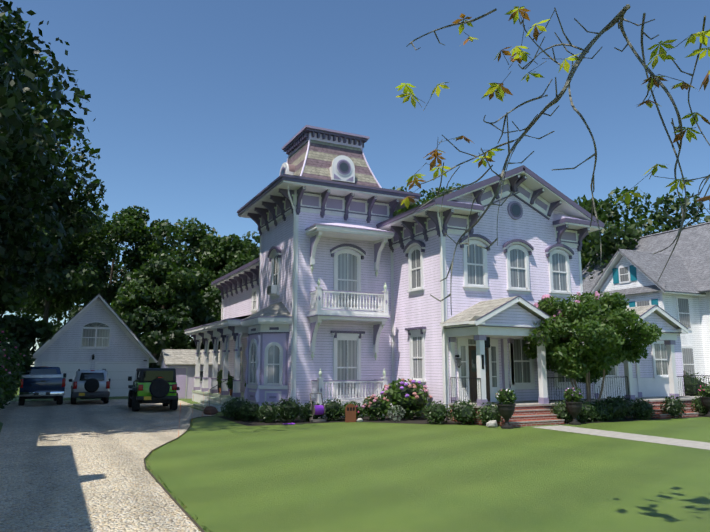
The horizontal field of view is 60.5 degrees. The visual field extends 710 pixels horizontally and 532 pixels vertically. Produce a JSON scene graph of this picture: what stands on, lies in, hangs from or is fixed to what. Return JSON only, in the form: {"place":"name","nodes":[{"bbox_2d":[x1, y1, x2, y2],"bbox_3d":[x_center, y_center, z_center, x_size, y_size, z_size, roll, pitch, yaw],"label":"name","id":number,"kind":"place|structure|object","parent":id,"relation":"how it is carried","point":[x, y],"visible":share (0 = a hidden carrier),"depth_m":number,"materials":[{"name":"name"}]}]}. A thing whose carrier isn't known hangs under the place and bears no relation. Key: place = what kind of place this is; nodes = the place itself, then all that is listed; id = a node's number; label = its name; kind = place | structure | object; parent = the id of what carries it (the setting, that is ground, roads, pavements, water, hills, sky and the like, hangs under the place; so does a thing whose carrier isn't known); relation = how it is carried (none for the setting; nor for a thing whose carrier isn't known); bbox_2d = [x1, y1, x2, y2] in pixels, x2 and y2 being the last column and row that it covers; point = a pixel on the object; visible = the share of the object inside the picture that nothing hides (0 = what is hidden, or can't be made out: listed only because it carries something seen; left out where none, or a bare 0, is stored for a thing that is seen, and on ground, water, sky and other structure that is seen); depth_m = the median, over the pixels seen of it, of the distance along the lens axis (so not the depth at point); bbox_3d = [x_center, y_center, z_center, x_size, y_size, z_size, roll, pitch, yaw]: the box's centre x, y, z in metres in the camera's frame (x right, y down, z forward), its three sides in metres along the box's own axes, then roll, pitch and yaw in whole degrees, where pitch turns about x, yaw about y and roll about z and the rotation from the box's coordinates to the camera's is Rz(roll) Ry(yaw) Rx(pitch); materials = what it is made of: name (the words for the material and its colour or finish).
{"place":"outdoors","nodes":[
{"label":"outdoors","id":0,"kind":"place"},
{"bbox_2d":[31,293,157,397],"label":"garage building","id":1,"kind":"structure","parent":0,"point":[96,332],"depth_m":39.61,"materials":[{"name":"white wood"}]},
{"bbox_2d":[0,399,213,531],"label":"driveway gravel","id":2,"kind":"structure","parent":0,"point":[68,466],"depth_m":11.90,"materials":[{"name":"beige gravel"}]},
{"bbox_2d":[18,366,65,405],"bbox_3d":[-16.755,6.332,32.397,2.480,1.935,5.942,5,-10,-26],"label":"blue pickup truck","id":3,"kind":"object","parent":2,"relation":"on","point":[42,382],"visible":0.9,"depth_m":30.20,"materials":[{"name":"blue paint"}]},
{"bbox_2d":[69,369,110,403],"bbox_3d":[-14.424,6.524,33.151,2.140,1.800,4.627,5,-10,-26],"label":"suv","id":4,"kind":"object","parent":2,"relation":"on","point":[90,384],"visible":1,"depth_m":31.38,"materials":[{"name":"grey paint"}]},
{"bbox_2d":[128,368,179,410],"bbox_3d":[-9.355,5.689,28.247,2.182,1.860,5.164,5,-10,-26],"label":"jeep","id":5,"kind":"object","parent":2,"relation":"on","point":[154,385],"visible":1,"depth_m":26.32,"materials":[{"name":"green paint"}]},
{"bbox_2d":[211,257,259,391],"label":"house wing walls","id":6,"kind":"structure","parent":0,"point":[238,287],"depth_m":33.03,"materials":[{"name":"wood"}]},
{"bbox_2d":[184,314,252,411],"bbox_3d":[-6.910,4.812,30.966,2.785,4.470,9.900,5,-10,-26],"label":"side porch","id":7,"kind":"object","parent":6,"relation":"attached to","point":[225,331],"visible":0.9,"depth_m":29.08,"materials":[{"name":"white wood"}]},
{"bbox_2d":[210,371,233,392],"bbox_3d":[-6.892,5.964,31.408,1.240,1.100,0.560,5,-10,-26],"label":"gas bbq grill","id":8,"kind":"object","parent":7,"relation":"on","point":[220,379],"visible":0.06,"depth_m":31.11,"materials":[{"name":"black metal"}]},
{"bbox_2d":[217,370,245,395],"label":"hanging plants","id":9,"kind":"object","parent":7,"relation":"on","point":[229,383],"visible":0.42,"depth_m":28.33,"materials":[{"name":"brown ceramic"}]},
{"bbox_2d":[0,383,709,531],"bbox_3d":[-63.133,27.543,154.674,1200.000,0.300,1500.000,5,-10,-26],"label":"lawn","id":10,"kind":"structure","parent":0,"point":[216,474],"depth_m":10.86,"materials":[{"name":"green plant"}]},
{"bbox_2d":[0,328,26,409],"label":"flowering hedge","id":11,"kind":"object","parent":10,"relation":"on","point":[11,366],"visible":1,"depth_m":23.91,"materials":[{"name":"green plant"}]},
{"bbox_2d":[0,281,55,378],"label":"small tree","id":12,"kind":"object","parent":10,"relation":"on","point":[27,331],"visible":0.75,"depth_m":30.76,"materials":[{"name":"green plant"}]},
{"bbox_2d":[0,10,75,278],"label":"tree","id":13,"kind":"object","parent":10,"relation":"on","point":[15,234],"visible":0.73,"depth_m":28.36,"materials":[{"name":"green plant"}]},
{"bbox_2d":[0,0,95,199],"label":"tree","id":14,"kind":"object","parent":10,"relation":"on","point":[31,89],"visible":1,"depth_m":18.65,"materials":[{"name":"green plant"}]},
{"bbox_2d":[0,95,109,300],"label":"tree","id":15,"kind":"object","parent":10,"relation":"on","point":[33,272],"visible":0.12,"depth_m":36.19,"materials":[{"name":"green plant"}]},
{"bbox_2d":[39,307,82,346],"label":"understory tree","id":16,"kind":"object","parent":10,"relation":"on","point":[56,327],"visible":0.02,"depth_m":56.52,"materials":[{"name":"green plant"}]},
{"bbox_2d":[26,192,110,322],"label":"tree","id":17,"kind":"object","parent":10,"relation":"on","point":[58,286],"visible":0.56,"depth_m":58.70,"materials":[{"name":"green plant"}]},
{"bbox_2d":[9,232,130,323],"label":"tree","id":18,"kind":"object","parent":10,"relation":"on","point":[59,309],"visible":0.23,"depth_m":71.66,"materials":[{"name":"green plant"}]},
{"bbox_2d":[53,205,166,304],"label":"tree","id":19,"kind":"object","parent":10,"relation":"on","point":[129,225],"visible":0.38,"depth_m":63.46,"materials":[{"name":"green plant"}]},
{"bbox_2d":[108,251,205,334],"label":"tree","id":20,"kind":"object","parent":10,"relation":"on","point":[168,297],"visible":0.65,"depth_m":54.13,"materials":[{"name":"green plant"}]},
{"bbox_2d":[120,305,194,367],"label":"understory tree","id":21,"kind":"object","parent":10,"relation":"on","point":[149,321],"visible":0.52,"depth_m":48.95,"materials":[{"name":"green plant"}]},
{"bbox_2d":[136,217,216,308],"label":"tree","id":22,"kind":"object","parent":10,"relation":"on","point":[162,229],"visible":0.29,"depth_m":66.09,"materials":[{"name":"green plant"}]},
{"bbox_2d":[144,415,214,531],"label":"lawn edging","id":23,"kind":"object","parent":10,"relation":"on","point":[180,506],"visible":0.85,"depth_m":9.85,"materials":[{"name":"grey stone"}]},
{"bbox_2d":[143,415,216,531],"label":"grass tufts","id":24,"kind":"object","parent":10,"relation":"on","point":[165,486],"visible":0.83,"depth_m":10.63,"materials":[{"name":"green plant"}]},
{"bbox_2d":[157,349,220,398],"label":"shed building","id":25,"kind":"structure","parent":10,"relation":"on","point":[182,362],"depth_m":37.38,"materials":[{"name":"white paint"}]},
{"bbox_2d":[167,234,220,346],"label":"tree","id":26,"kind":"object","parent":10,"relation":"on","point":[192,262],"depth_m":77.65,"materials":[{"name":"green plant"}]},
{"bbox_2d":[187,289,222,349],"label":"understory tree","id":27,"kind":"object","parent":10,"relation":"on","point":[210,315],"visible":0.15,"depth_m":58.52,"materials":[{"name":"green plant"}]},
{"bbox_2d":[203,406,218,414],"bbox_3d":[-5.907,5.949,24.960,0.641,0.400,0.557,5,-10,-26],"label":"rock brown by steps","id":28,"kind":"object","parent":10,"relation":"on","point":[210,410],"visible":0.83,"depth_m":24.77,"materials":[{"name":"brown stone"}]},
{"bbox_2d":[192,233,259,345],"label":"tree","id":29,"kind":"object","parent":10,"relation":"on","point":[223,255],"visible":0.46,"depth_m":64.43,"materials":[{"name":"green plant"}]},
{"bbox_2d":[211,231,259,289],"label":"tree","id":30,"kind":"object","parent":10,"relation":"on","point":[255,238],"depth_m":69.07,"materials":[{"name":"green plant"}]},
{"bbox_2d":[345,404,355,422],"bbox_3d":[-0.152,5.200,21.504,0.420,0.640,0.016,5,-10,-26],"label":"house number sign","id":31,"kind":"object","parent":10,"relation":"on","point":[350,412],"visible":1,"depth_m":21.50,"materials":[{"name":"brown wood"}]},
{"bbox_2d":[216,414,485,425],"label":"bed mulch","id":32,"kind":"object","parent":10,"relation":"on","point":[418,420],"visible":0.29,"depth_m":21.73,"materials":[{"name":"brown soil"}]},
{"bbox_2d":[309,393,326,421],"bbox_3d":[-1.326,5.032,21.631,0.600,0.983,0.440,5,-10,-26],"label":"hose reel cart","id":33,"kind":"object","parent":32,"relation":"on","point":[318,409],"visible":0.98,"depth_m":21.49,"materials":[{"name":"purple plastic"}]},
{"bbox_2d":[342,378,431,421],"bbox_3d":[2.259,4.913,22.479,5.212,1.617,2.341,-2,-9,10],"label":"hydrangea shrub","id":34,"kind":"object","parent":32,"relation":"on","point":[407,400],"visible":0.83,"depth_m":22.24,"materials":[{"name":"green plant"}]},
{"bbox_2d":[220,395,707,425],"bbox_3d":[5.202,5.223,22.323,20.623,1.046,4.878,1,-9,-4],"label":"boxwood hedge row","id":35,"kind":"object","parent":32,"relation":"on","point":[462,411],"visible":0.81,"depth_m":21.46,"materials":[{"name":"green plant"}]},
{"bbox_2d":[357,418,497,426],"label":"rocks","id":36,"kind":"object","parent":10,"relation":"on","point":[492,423],"visible":0.85,"depth_m":19.68,"materials":[{"name":"white stone"}]},
{"bbox_2d":[393,183,466,216],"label":"tree","id":37,"kind":"object","parent":10,"relation":"on","point":[430,195],"visible":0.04,"depth_m":57.52,"materials":[{"name":"green plant"}]},
{"bbox_2d":[495,388,516,428],"bbox_3d":[4.858,4.558,19.486,0.713,1.253,0.705,5,-10,-26],"label":"planter urn","id":38,"kind":"object","parent":10,"relation":"on","point":[506,407],"visible":1,"depth_m":19.35,"materials":[{"name":"stone"}]},
{"bbox_2d":[563,387,583,424],"bbox_3d":[7.476,4.770,20.787,0.712,1.256,0.702,5,-10,-26],"label":"planter urn","id":39,"kind":"object","parent":10,"relation":"on","point":[574,407],"visible":1,"depth_m":20.63,"materials":[{"name":"stone"}]},
{"bbox_2d":[558,414,703,424],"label":"bed mulch","id":40,"kind":"object","parent":10,"relation":"on","point":[627,419],"visible":0.25,"depth_m":22.54,"materials":[{"name":"brown soil"}]},
{"bbox_2d":[522,289,662,419],"bbox_3d":[8.491,3.267,22.728,5.060,4.889,4.731,5,-10,-26],"label":"crape myrtle tree","id":41,"kind":"object","parent":40,"relation":"on","point":[597,326],"visible":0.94,"depth_m":21.79,"materials":[{"name":"green plant"}]},
{"bbox_2d":[698,384,709,416],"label":"planter urn","id":42,"kind":"object","parent":40,"relation":"on","point":[703,391],"visible":1,"depth_m":23.80,"materials":[{"name":"metal"}]},
{"bbox_2d":[574,186,704,281],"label":"tree","id":43,"kind":"object","parent":10,"relation":"on","point":[628,232],"visible":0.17,"depth_m":43.82,"materials":[{"name":"green plant"}]},
{"bbox_2d":[582,222,709,385],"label":"neighbour house","id":44,"kind":"structure","parent":10,"relation":"on","point":[679,290],"depth_m":34.37,"materials":[{"name":"white"}]},
{"bbox_2d":[602,370,709,420],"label":"shrub bed","id":45,"kind":"object","parent":10,"relation":"on","point":[622,409],"visible":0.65,"depth_m":22.88,"materials":[{"name":"green plant"}]},
{"bbox_2d":[693,208,709,223],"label":"tree","id":46,"kind":"object","parent":10,"relation":"on","point":[707,218],"visible":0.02,"depth_m":45.52,"materials":[{"name":"green plant"}]},
{"bbox_2d":[0,0,709,366],"label":"sky","id":47,"kind":"structure","parent":0,"point":[195,105],"materials":[{"name":"blue"}]},
{"bbox_2d":[237,125,603,420],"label":"house walls","id":48,"kind":"structure","parent":0,"point":[285,210],"depth_m":24.84,"materials":[{"name":"wood"}]},
{"bbox_2d":[240,302,291,406],"bbox_3d":[-3.805,3.816,25.360,1.381,4.620,4.011,5,-10,-26],"label":"bay window","id":49,"kind":"structure","parent":48,"relation":"attached to","point":[268,327],"depth_m":24.42,"materials":[{"name":"purple wood"}]},
{"bbox_2d":[288,139,379,187],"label":"mansard roof","id":50,"kind":"structure","parent":48,"relation":"on","point":[321,156],"depth_m":26.82,"materials":[{"name":"beige tile"}]},
{"bbox_2d":[305,223,394,417],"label":"house balconies","id":51,"kind":"structure","parent":48,"relation":"attached to","point":[379,316],"depth_m":24.30,"materials":[{"name":"white wood"}]},
{"bbox_2d":[240,163,667,394],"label":"windows","id":52,"kind":"structure","parent":48,"relation":"in","point":[346,353],"depth_m":24.63,"materials":[{"name":"glass"}]},
{"bbox_2d":[455,354,460,367],"bbox_3d":[3.783,3.498,22.406,0.120,0.490,0.300,5,-10,-26],"label":"wall lantern","id":53,"kind":"object","parent":48,"relation":"attached to","point":[458,362],"visible":1,"depth_m":22.30,"materials":[{"name":"black metal"}]},
{"bbox_2d":[440,296,701,426],"bbox_3d":[8.255,4.130,27.213,13.770,4.600,10.072,5,-10,-26],"label":"front porch","id":54,"kind":"object","parent":48,"relation":"attached to","point":[509,319],"visible":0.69,"depth_m":22.71,"materials":[{"name":"white wood"}]},
{"bbox_2d":[450,375,709,402],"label":"iron railings","id":55,"kind":"object","parent":54,"relation":"on","point":[594,385],"visible":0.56,"depth_m":23.20,"materials":[{"name":"black metal"}]},
{"bbox_2d":[534,425,709,449],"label":"front path","id":56,"kind":"structure","parent":0,"point":[673,441],"depth_m":17.10,"materials":[{"name":"concrete"}]},
{"bbox_3d":[3.170,-2.752,1.618,10.272,10.308,10.141,5,-10,-26],"label":"street chestnut tree","id":57,"kind":"object","parent":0,"visible":0},
{"bbox_2d":[402,4,709,314],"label":"tree branch","id":58,"kind":"object","parent":57,"relation":"attached to","point":[618,18],"visible":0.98,"depth_m":3.24,"materials":[{"name":"brown wood"}]},
{"bbox_2d":[396,6,709,208],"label":"leaves","id":59,"kind":"object","parent":58,"relation":"attached to","point":[500,89],"visible":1,"depth_m":3.22,"materials":[{"name":"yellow plant"}]},
{"bbox_2d":[406,9,709,209],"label":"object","id":60,"kind":"object","parent":58,"relation":"attached to","point":[533,69],"visible":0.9,"depth_m":3.28,"materials":[{"name":"green plant"}]}
]}

